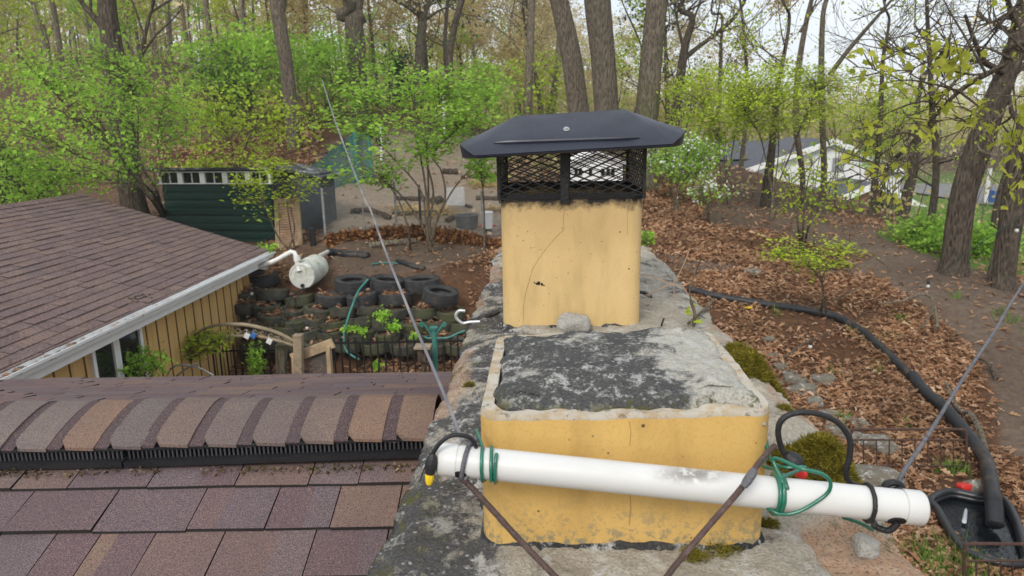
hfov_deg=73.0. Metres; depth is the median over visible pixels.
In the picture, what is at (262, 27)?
woodland tree
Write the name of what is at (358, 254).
drain hose
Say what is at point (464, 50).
woodland tree
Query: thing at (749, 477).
tape splice
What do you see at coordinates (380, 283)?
whole tyre
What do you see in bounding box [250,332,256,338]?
hanging tag
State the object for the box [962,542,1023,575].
border fence
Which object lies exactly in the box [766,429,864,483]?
moss clump
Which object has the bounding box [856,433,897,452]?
stone
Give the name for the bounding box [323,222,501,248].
leaf bank
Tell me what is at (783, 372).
stone
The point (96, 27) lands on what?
woodland tree
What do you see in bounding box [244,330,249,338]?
hanging tag
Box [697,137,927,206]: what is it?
white house
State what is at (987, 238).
clothes line
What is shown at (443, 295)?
whole tyre
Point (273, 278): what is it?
filled tyre
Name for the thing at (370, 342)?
iron fence
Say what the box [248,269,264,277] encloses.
filled tyre
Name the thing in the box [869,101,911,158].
woodland tree
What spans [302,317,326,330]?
filled tyre
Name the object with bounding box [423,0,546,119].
woodland tree
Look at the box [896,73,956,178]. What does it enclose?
woodland tree
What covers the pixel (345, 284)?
whole tyre
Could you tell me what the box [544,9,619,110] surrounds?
woodland tree
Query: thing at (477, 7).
woodland tree
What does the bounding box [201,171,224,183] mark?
window
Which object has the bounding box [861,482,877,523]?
cable tie
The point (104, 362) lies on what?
window
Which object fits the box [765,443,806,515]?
green wire
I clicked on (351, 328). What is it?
weed
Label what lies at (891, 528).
black cable
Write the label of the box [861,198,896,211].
shrub
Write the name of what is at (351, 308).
garden hose
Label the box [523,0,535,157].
hardwood tree
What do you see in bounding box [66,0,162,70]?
woodland tree
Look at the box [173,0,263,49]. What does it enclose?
woodland tree
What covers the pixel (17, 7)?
woodland tree
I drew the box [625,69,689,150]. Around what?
woodland tree
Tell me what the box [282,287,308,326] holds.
garden hose
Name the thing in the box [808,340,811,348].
light bulb
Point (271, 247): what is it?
climbing vine
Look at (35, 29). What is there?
woodland tree
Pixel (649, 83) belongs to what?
hardwood tree
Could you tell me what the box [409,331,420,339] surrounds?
weed
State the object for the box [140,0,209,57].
woodland tree
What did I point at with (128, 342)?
window
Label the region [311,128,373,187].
teal net fence
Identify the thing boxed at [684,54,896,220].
shrub tree
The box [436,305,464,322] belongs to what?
filled tyre
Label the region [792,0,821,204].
hardwood tree
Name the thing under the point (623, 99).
woodland tree
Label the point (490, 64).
woodland tree
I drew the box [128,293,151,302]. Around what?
fallen twig
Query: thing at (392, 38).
woodland tree
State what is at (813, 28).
sky
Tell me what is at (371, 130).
sapling
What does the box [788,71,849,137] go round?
woodland tree
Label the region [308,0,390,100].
woodland tree
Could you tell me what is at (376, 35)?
woodland tree
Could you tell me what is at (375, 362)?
weed
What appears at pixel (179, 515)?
house
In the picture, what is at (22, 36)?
woodland tree
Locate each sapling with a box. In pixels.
[215,155,328,250]
[287,59,521,252]
[306,150,411,249]
[454,151,496,250]
[743,228,879,317]
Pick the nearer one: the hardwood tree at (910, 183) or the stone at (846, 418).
the stone at (846, 418)
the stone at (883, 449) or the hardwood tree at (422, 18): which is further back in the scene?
the hardwood tree at (422, 18)
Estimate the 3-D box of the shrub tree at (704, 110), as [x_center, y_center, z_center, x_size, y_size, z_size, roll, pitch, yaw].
[5.881,-4.432,19.632,4.533,3.920,4.017,0,13,3]
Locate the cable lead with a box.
[419,433,477,484]
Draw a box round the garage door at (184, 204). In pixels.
[162,185,274,241]
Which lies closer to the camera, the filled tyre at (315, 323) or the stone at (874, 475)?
the stone at (874, 475)
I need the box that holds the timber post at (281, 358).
[275,343,287,373]
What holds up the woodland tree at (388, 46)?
on the ground at (1008, 432)
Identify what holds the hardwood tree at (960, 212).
on the ground at (1008, 432)
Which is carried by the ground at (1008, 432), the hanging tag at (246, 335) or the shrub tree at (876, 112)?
the shrub tree at (876, 112)
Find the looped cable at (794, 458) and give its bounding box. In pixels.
[775,409,879,486]
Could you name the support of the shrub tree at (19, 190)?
on the ground at (1008, 432)
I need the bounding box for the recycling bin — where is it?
[988,189,997,201]
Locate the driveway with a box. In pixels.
[900,183,998,203]
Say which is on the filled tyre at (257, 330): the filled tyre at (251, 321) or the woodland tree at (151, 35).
the filled tyre at (251, 321)
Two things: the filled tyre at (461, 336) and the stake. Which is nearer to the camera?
the filled tyre at (461, 336)
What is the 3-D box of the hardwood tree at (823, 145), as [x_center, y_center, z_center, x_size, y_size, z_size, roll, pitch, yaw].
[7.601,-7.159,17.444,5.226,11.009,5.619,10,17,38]
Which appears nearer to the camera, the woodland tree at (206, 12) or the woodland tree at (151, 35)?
the woodland tree at (206, 12)
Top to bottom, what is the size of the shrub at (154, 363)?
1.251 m
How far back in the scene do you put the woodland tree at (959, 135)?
60.04 m
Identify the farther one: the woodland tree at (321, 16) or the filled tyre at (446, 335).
the woodland tree at (321, 16)
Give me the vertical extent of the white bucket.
0.495 m
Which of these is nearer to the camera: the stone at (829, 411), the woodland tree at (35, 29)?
the stone at (829, 411)
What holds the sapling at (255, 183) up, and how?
on the ground at (1008, 432)
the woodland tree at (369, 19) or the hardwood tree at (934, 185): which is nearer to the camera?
the hardwood tree at (934, 185)
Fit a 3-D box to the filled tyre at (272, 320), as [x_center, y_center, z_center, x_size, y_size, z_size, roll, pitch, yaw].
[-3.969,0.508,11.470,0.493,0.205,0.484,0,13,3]
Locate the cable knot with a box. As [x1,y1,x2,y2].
[880,479,904,488]
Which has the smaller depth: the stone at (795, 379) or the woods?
the stone at (795, 379)
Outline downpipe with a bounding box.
[258,250,328,271]
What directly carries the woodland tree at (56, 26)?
on the ground at (1008, 432)
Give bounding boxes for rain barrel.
[289,254,327,288]
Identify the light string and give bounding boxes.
[261,289,359,356]
[789,267,957,340]
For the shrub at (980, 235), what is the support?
on the ground at (1008, 432)
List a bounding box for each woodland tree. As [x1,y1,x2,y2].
[0,0,23,37]
[0,0,37,68]
[0,0,55,54]
[0,0,65,71]
[2,0,77,55]
[5,0,60,69]
[27,0,55,76]
[34,6,98,68]
[49,0,66,79]
[55,0,172,33]
[60,0,96,63]
[61,0,133,31]
[64,1,99,56]
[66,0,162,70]
[80,0,141,39]
[87,1,174,56]
[117,0,199,95]
[118,0,159,76]
[122,0,198,54]
[127,0,174,56]
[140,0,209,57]
[143,1,191,57]
[156,0,174,64]
[157,0,211,65]
[162,0,192,53]
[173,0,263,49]
[200,0,286,94]
[202,0,217,82]
[202,0,257,62]
[221,0,295,89]
[251,0,288,77]
[251,0,318,60]
[256,0,322,113]
[268,0,344,99]
[286,0,338,13]
[286,0,350,81]
[287,0,334,105]
[307,1,344,104]
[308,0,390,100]
[319,0,411,108]
[324,1,406,107]
[336,1,413,96]
[338,1,407,96]
[353,0,410,89]
[363,0,444,112]
[381,0,454,84]
[399,17,465,80]
[401,0,463,106]
[404,0,515,107]
[407,12,465,112]
[420,0,503,101]
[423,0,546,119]
[426,0,508,94]
[426,17,494,100]
[427,0,511,104]
[427,0,556,114]
[434,0,544,115]
[464,29,514,124]
[465,0,576,98]
[469,0,570,97]
[471,0,583,115]
[480,0,584,113]
[491,4,581,115]
[493,4,580,101]
[495,0,589,108]
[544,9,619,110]
[546,4,619,154]
[564,10,642,103]
[589,42,640,111]
[614,0,711,102]
[617,16,662,176]
[618,6,723,122]
[618,36,676,112]
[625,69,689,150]
[658,12,733,131]
[658,81,704,155]
[660,68,715,140]
[669,0,806,170]
[681,103,707,152]
[692,56,741,148]
[732,98,768,139]
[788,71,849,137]
[806,97,840,138]
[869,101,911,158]
[888,81,927,159]
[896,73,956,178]
[947,97,980,142]
[991,89,1021,175]
[1001,60,1023,122]
[1003,71,1023,129]
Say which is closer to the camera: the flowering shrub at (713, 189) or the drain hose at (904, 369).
the drain hose at (904, 369)
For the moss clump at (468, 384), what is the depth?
1.90 m
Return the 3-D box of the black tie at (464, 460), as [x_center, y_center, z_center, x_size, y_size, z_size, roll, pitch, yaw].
[-0.073,0.269,1.070,0.027,0.062,0.058,3,14,16]
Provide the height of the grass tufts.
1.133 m
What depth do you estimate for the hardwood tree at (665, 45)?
28.37 m
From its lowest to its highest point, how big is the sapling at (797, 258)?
1.588 m
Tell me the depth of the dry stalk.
2.43 m
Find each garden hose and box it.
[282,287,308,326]
[343,279,368,359]
[371,262,396,264]
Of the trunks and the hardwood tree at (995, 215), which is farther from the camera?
the trunks
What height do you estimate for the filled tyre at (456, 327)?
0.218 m
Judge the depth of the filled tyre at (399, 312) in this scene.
11.53 m
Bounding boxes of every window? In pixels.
[89,341,120,377]
[116,328,147,376]
[157,171,179,183]
[179,171,202,183]
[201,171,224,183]
[224,171,247,183]
[247,171,271,183]
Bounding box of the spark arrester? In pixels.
[460,109,684,203]
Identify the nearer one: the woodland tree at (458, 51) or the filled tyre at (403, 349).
the filled tyre at (403, 349)
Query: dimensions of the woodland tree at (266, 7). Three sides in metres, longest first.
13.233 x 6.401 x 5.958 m
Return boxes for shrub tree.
[0,28,227,216]
[0,142,127,204]
[147,13,348,116]
[148,78,326,166]
[151,152,298,167]
[258,21,400,126]
[418,53,536,135]
[498,48,591,158]
[643,60,802,208]
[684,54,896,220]
[760,147,857,252]
[815,70,953,222]
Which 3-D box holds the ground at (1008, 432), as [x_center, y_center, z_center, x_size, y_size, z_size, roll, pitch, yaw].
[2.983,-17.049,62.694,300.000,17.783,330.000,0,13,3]
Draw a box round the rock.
[965,479,982,492]
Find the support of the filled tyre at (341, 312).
on the filled tyre at (339, 324)
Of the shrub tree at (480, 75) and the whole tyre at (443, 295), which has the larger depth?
the shrub tree at (480, 75)
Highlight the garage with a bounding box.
[0,193,274,378]
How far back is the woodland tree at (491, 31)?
42.56 m
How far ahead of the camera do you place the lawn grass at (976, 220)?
28.74 m
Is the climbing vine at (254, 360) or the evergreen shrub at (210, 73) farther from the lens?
the evergreen shrub at (210, 73)
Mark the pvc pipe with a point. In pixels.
(906, 506)
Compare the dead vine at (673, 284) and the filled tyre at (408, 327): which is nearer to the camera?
the dead vine at (673, 284)
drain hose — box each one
[326,248,370,258]
[395,259,424,270]
[687,285,911,380]
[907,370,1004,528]
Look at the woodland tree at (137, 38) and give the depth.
37.38 m
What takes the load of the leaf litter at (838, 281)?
on the ground at (1008, 432)
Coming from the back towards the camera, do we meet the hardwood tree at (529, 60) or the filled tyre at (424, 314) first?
the hardwood tree at (529, 60)
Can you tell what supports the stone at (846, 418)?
on the ground at (1008, 432)
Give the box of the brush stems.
[0,22,1004,223]
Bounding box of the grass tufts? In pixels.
[771,289,1023,575]
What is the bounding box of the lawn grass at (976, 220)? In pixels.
[880,199,1023,273]
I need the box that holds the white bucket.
[478,211,495,232]
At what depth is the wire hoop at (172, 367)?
9.05 m
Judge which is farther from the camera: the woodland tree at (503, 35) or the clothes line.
the woodland tree at (503, 35)
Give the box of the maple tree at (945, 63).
[828,0,1023,213]
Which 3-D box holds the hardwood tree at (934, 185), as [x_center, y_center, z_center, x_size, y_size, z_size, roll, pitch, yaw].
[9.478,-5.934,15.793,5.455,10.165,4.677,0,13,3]
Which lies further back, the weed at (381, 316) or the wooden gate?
the weed at (381, 316)
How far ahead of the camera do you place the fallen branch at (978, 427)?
8.31 m
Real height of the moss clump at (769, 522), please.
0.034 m
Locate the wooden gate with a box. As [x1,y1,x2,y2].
[290,338,334,373]
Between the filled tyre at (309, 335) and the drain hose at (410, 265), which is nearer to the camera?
the filled tyre at (309, 335)
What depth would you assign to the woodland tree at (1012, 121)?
63.95 m
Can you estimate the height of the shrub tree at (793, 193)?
2.231 m
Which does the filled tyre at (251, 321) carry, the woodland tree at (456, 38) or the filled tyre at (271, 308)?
the filled tyre at (271, 308)
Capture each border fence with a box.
[850,428,967,470]
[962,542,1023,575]
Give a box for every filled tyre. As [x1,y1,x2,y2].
[234,302,257,315]
[238,286,259,302]
[241,338,266,348]
[242,316,260,332]
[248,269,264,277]
[248,326,271,335]
[249,271,280,287]
[251,300,280,316]
[255,288,289,300]
[257,313,286,326]
[264,338,288,352]
[271,326,300,337]
[277,304,302,318]
[280,315,307,331]
[282,339,292,352]
[285,293,314,307]
[287,317,306,321]
[298,328,320,341]
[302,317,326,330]
[303,302,330,319]
[304,340,325,353]
[315,290,346,307]
[317,330,342,341]
[320,318,345,332]
[328,305,356,317]
[334,340,361,352]
[345,290,378,308]
[345,315,374,328]
[345,326,375,344]
[357,303,382,316]
[361,343,389,355]
[371,317,399,331]
[373,329,401,343]
[378,292,412,305]
[381,305,409,319]
[389,343,416,356]
[399,317,427,333]
[402,332,427,343]
[410,306,437,319]
[425,318,450,333]
[429,332,454,344]
[430,344,445,355]
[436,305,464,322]
[445,343,462,356]
[450,320,468,333]
[452,333,464,343]
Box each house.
[0,372,451,575]
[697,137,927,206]
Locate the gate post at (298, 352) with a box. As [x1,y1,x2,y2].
[292,333,303,373]
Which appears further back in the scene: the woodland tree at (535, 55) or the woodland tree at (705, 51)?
the woodland tree at (535, 55)
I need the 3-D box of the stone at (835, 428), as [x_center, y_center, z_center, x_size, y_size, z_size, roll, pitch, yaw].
[3.984,1.771,8.474,0.292,0.170,0.208,0,13,3]
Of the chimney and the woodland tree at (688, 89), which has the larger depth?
the woodland tree at (688, 89)
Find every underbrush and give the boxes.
[0,8,1000,224]
[0,14,1023,251]
[0,30,1001,213]
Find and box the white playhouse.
[570,152,625,180]
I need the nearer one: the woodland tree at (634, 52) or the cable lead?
the cable lead
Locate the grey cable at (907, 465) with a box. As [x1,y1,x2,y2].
[882,281,1023,487]
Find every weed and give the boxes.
[340,325,359,333]
[355,326,368,337]
[367,304,392,324]
[372,358,384,372]
[384,318,403,332]
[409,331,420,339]
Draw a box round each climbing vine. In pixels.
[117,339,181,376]
[179,322,240,363]
[241,340,266,374]
[255,242,280,253]
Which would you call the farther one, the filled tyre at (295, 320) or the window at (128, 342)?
the filled tyre at (295, 320)
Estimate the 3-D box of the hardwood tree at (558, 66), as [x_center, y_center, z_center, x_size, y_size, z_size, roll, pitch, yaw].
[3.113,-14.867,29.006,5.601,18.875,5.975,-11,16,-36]
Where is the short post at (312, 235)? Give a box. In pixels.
[308,227,315,246]
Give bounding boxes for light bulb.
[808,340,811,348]
[1014,224,1018,232]
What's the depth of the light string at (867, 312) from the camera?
9.48 m
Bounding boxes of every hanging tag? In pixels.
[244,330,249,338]
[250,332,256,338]
[266,338,272,344]
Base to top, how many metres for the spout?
0.172 m
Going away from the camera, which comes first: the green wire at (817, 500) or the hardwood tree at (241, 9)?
the green wire at (817, 500)
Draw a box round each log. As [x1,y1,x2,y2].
[350,207,391,219]
[368,238,415,247]
[392,210,437,216]
[396,196,424,200]
[430,195,443,205]
[442,168,457,174]
[444,214,454,222]
[460,202,472,207]
[461,172,496,178]
[476,195,496,200]
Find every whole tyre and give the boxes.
[334,274,369,294]
[370,274,403,293]
[404,274,439,293]
[421,284,458,306]
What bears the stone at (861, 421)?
on the ground at (1008, 432)
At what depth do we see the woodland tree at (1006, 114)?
38.51 m
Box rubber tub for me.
[454,213,478,228]
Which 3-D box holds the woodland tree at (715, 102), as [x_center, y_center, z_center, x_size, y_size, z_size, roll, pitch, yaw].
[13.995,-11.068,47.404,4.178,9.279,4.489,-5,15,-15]
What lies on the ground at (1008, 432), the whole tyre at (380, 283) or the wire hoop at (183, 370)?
the wire hoop at (183, 370)
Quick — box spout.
[956,482,972,523]
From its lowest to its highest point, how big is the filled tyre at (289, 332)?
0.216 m
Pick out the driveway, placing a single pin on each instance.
(943, 188)
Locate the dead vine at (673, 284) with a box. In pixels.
[640,249,691,307]
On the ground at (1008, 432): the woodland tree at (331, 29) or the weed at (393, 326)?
the woodland tree at (331, 29)
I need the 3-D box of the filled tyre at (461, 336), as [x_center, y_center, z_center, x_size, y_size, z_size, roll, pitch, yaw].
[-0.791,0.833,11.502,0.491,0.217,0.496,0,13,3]
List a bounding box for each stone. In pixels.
[743,268,762,275]
[762,336,774,342]
[764,352,777,357]
[773,362,787,368]
[781,370,797,375]
[783,374,807,384]
[785,385,802,395]
[796,382,818,394]
[806,396,823,406]
[810,373,835,385]
[819,409,839,416]
[823,425,848,434]
[839,431,863,445]
[840,415,854,423]
[849,418,869,427]
[853,464,905,487]
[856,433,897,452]
[874,445,900,456]
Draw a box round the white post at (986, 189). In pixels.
[984,168,991,202]
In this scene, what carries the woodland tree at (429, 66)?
on the ground at (1008, 432)
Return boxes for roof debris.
[0,462,417,479]
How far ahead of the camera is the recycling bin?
42.30 m
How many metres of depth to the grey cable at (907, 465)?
1.53 m
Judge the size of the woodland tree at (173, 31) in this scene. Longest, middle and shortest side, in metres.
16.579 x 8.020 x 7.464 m
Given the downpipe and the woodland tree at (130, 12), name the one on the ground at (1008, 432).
the woodland tree at (130, 12)
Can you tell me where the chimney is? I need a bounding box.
[367,182,924,575]
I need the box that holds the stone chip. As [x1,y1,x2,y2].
[851,533,879,559]
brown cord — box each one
[460,478,558,575]
[663,443,776,575]
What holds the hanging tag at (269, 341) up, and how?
hanging from the garden arch
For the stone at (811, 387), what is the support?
on the ground at (1008, 432)
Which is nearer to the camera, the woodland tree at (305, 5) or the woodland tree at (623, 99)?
the woodland tree at (305, 5)
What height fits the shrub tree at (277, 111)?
2.699 m
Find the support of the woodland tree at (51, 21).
on the ground at (1008, 432)
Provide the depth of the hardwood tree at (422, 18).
27.28 m
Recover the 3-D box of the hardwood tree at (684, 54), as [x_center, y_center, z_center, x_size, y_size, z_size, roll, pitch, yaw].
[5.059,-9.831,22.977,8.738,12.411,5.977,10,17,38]
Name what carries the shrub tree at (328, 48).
on the ground at (1008, 432)
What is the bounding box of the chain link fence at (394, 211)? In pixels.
[320,182,500,240]
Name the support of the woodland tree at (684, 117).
on the ground at (1008, 432)
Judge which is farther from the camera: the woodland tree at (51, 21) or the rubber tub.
the woodland tree at (51, 21)
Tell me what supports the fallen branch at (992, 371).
on the ground at (1008, 432)
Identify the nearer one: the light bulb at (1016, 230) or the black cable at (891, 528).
the black cable at (891, 528)
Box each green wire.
[475,428,497,484]
[761,438,832,515]
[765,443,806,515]
[842,517,873,530]
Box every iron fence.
[212,344,275,375]
[332,334,465,373]
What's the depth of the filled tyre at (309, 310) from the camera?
11.54 m
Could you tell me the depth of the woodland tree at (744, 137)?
24.56 m
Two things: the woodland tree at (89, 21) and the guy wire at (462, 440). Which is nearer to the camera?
the guy wire at (462, 440)
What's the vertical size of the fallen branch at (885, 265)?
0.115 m
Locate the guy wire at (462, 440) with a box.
[322,80,464,442]
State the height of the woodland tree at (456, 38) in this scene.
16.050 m
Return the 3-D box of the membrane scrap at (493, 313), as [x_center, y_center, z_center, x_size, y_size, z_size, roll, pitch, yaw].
[-0.106,0.112,2.638,0.185,0.031,0.033,-12,17,-38]
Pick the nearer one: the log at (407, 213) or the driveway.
the log at (407, 213)
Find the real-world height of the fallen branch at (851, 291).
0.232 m
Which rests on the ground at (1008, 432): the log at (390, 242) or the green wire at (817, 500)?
the log at (390, 242)
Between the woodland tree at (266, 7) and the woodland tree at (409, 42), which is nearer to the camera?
the woodland tree at (266, 7)
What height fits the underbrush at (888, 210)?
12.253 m
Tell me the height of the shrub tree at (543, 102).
4.507 m
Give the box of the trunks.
[0,0,1015,167]
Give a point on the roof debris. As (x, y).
(249, 467)
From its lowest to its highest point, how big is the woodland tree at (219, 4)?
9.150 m
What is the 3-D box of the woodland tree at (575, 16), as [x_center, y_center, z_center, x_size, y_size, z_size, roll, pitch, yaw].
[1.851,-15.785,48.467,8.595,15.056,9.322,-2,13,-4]
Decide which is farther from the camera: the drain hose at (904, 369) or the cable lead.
the drain hose at (904, 369)
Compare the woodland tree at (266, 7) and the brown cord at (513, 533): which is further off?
the woodland tree at (266, 7)
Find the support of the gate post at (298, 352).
on the ground at (1008, 432)
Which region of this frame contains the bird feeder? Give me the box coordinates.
[414,343,431,371]
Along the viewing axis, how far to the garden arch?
9.98 m
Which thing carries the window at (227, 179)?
in the shed
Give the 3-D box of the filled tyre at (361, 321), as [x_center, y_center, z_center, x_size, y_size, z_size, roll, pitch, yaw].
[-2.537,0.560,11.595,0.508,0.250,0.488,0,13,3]
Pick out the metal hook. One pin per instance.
(462, 322)
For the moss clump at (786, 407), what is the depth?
1.71 m
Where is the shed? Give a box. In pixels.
[140,164,342,241]
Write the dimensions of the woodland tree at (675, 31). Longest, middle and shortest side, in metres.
7.519 x 4.555 x 4.309 m
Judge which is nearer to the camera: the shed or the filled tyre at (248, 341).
the filled tyre at (248, 341)
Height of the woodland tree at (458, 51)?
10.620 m
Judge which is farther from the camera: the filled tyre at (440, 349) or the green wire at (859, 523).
the filled tyre at (440, 349)
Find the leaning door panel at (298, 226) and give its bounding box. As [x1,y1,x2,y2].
[274,197,302,248]
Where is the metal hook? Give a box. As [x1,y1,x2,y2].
[454,309,479,324]
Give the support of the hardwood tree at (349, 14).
on the ground at (1008, 432)
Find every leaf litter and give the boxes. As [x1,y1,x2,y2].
[4,101,917,265]
[226,225,1023,575]
[641,187,1023,278]
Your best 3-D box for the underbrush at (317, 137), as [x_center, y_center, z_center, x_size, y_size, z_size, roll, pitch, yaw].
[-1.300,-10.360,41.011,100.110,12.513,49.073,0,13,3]
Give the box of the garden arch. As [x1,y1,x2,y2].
[189,322,292,346]
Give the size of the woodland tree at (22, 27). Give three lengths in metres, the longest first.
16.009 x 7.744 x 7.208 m
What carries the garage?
on the ground at (1008, 432)
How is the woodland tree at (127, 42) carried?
on the ground at (1008, 432)
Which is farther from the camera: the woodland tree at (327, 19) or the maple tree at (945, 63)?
the woodland tree at (327, 19)
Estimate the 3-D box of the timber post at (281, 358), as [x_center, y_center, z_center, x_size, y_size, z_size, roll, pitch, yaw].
[-3.484,1.358,10.472,0.213,1.076,0.140,-1,13,0]
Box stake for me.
[379,126,382,162]
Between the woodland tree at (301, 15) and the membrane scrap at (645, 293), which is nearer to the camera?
the membrane scrap at (645, 293)
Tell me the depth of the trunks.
75.23 m
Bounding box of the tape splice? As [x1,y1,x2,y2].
[741,467,757,488]
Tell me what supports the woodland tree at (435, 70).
on the ground at (1008, 432)
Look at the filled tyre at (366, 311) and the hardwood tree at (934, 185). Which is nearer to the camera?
the filled tyre at (366, 311)
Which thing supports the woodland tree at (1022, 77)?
on the ground at (1008, 432)
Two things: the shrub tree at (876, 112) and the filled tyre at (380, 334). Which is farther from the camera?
the shrub tree at (876, 112)
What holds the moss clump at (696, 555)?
on the chimney
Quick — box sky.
[0,0,1023,125]
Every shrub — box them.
[0,141,60,204]
[165,40,274,121]
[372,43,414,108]
[637,124,740,210]
[641,227,656,246]
[677,167,743,223]
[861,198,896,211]
[878,210,945,255]
[970,214,1023,258]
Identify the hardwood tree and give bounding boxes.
[77,0,231,213]
[222,0,263,115]
[269,0,300,149]
[336,0,368,126]
[393,0,506,113]
[446,0,464,129]
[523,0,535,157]
[546,38,560,159]
[550,0,588,154]
[584,0,623,179]
[614,0,712,154]
[622,0,758,170]
[629,0,691,191]
[665,0,799,177]
[670,0,812,207]
[790,0,991,213]
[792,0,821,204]
[817,0,911,214]
[825,0,1005,220]
[859,0,1023,277]
[863,0,1007,219]
[907,0,1023,229]
[923,14,1023,277]
[930,0,1023,292]
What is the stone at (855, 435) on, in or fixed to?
on the ground at (1008, 432)
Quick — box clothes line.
[946,214,1023,267]
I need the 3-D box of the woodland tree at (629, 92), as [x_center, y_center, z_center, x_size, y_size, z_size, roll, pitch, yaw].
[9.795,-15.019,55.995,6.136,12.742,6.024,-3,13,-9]
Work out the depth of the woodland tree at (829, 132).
66.49 m
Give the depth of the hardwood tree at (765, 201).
18.40 m
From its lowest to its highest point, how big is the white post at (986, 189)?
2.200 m
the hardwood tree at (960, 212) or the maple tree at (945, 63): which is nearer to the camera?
the maple tree at (945, 63)
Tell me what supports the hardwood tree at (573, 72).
on the ground at (1008, 432)
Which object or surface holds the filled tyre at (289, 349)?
on the ground at (1008, 432)
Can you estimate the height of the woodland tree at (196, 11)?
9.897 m
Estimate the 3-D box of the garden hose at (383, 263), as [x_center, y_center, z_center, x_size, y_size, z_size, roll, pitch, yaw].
[-2.366,-0.453,12.789,0.486,0.049,0.081,-4,13,-12]
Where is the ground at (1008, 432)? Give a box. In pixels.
[0,58,1023,575]
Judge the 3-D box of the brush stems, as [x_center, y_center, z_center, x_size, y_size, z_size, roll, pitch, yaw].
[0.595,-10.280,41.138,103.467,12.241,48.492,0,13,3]
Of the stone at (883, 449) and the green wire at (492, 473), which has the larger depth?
the stone at (883, 449)
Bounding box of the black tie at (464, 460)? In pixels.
[459,437,477,480]
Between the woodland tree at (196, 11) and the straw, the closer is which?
the straw
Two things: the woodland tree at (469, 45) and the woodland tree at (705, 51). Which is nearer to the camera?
the woodland tree at (705, 51)
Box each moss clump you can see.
[460,380,475,391]
[677,542,710,563]
[701,540,742,565]
[724,340,788,399]
[761,515,781,529]
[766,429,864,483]
[776,402,795,411]
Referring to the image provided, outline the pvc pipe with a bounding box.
[436,442,929,525]
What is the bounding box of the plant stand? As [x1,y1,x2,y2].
[419,322,464,371]
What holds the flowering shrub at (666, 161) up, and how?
on the ground at (1008, 432)
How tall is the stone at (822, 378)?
0.164 m
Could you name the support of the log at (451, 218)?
on the ground at (1008, 432)
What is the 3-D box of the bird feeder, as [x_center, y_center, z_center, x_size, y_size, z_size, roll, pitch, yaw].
[-1.202,1.448,9.578,0.220,1.368,0.200,0,13,3]
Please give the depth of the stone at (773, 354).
10.17 m
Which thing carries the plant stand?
on the ground at (1008, 432)
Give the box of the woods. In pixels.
[0,0,1023,166]
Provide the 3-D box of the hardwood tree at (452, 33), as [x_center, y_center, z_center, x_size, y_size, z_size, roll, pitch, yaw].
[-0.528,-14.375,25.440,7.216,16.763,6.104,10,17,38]
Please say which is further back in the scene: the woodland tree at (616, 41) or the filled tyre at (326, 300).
the woodland tree at (616, 41)
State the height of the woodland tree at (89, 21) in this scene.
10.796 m
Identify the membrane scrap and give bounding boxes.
[466,309,499,324]
[640,291,651,297]
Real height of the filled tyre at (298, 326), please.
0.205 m
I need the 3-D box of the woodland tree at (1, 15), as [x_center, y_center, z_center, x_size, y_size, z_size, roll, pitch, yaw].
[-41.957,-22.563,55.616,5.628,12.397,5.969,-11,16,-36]
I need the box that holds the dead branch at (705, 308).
[687,298,714,324]
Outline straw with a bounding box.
[381,177,500,221]
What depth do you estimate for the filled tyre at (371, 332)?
11.30 m
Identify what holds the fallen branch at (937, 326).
on the leaf litter at (838, 281)
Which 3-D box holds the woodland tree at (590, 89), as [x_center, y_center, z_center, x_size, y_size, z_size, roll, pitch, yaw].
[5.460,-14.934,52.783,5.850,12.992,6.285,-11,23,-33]
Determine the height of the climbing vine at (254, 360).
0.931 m
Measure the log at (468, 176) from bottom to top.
0.182 m
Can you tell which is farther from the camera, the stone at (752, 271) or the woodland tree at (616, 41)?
the woodland tree at (616, 41)
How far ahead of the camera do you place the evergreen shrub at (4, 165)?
16.74 m
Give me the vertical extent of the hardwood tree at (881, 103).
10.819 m
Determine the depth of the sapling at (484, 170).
14.10 m
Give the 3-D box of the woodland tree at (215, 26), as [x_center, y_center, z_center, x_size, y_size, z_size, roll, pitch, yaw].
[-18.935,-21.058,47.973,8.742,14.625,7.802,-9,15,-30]
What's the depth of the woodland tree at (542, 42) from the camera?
37.43 m
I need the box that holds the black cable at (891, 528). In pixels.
[870,521,900,533]
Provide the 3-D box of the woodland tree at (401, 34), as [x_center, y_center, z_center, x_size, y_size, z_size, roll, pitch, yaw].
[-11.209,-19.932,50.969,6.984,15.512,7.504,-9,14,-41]
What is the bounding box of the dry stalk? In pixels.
[685,257,702,326]
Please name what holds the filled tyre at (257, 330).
on the filled tyre at (248, 341)
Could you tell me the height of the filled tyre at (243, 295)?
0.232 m
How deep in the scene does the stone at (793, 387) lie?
9.30 m
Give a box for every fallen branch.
[778,331,831,361]
[832,282,875,300]
[876,258,894,279]
[881,293,939,329]
[920,298,934,328]
[944,381,989,451]
[978,358,998,379]
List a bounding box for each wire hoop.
[166,364,212,376]
[176,363,198,375]
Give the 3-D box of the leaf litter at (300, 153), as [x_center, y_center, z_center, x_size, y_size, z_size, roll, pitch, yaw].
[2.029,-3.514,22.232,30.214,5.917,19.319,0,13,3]
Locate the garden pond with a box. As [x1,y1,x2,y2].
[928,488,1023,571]
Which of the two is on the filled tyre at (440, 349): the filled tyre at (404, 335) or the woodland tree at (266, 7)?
the filled tyre at (404, 335)
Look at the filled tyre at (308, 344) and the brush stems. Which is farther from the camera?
the brush stems
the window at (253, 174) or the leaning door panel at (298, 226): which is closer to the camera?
the leaning door panel at (298, 226)
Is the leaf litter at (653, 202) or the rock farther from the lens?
the leaf litter at (653, 202)
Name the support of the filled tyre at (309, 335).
on the filled tyre at (289, 349)

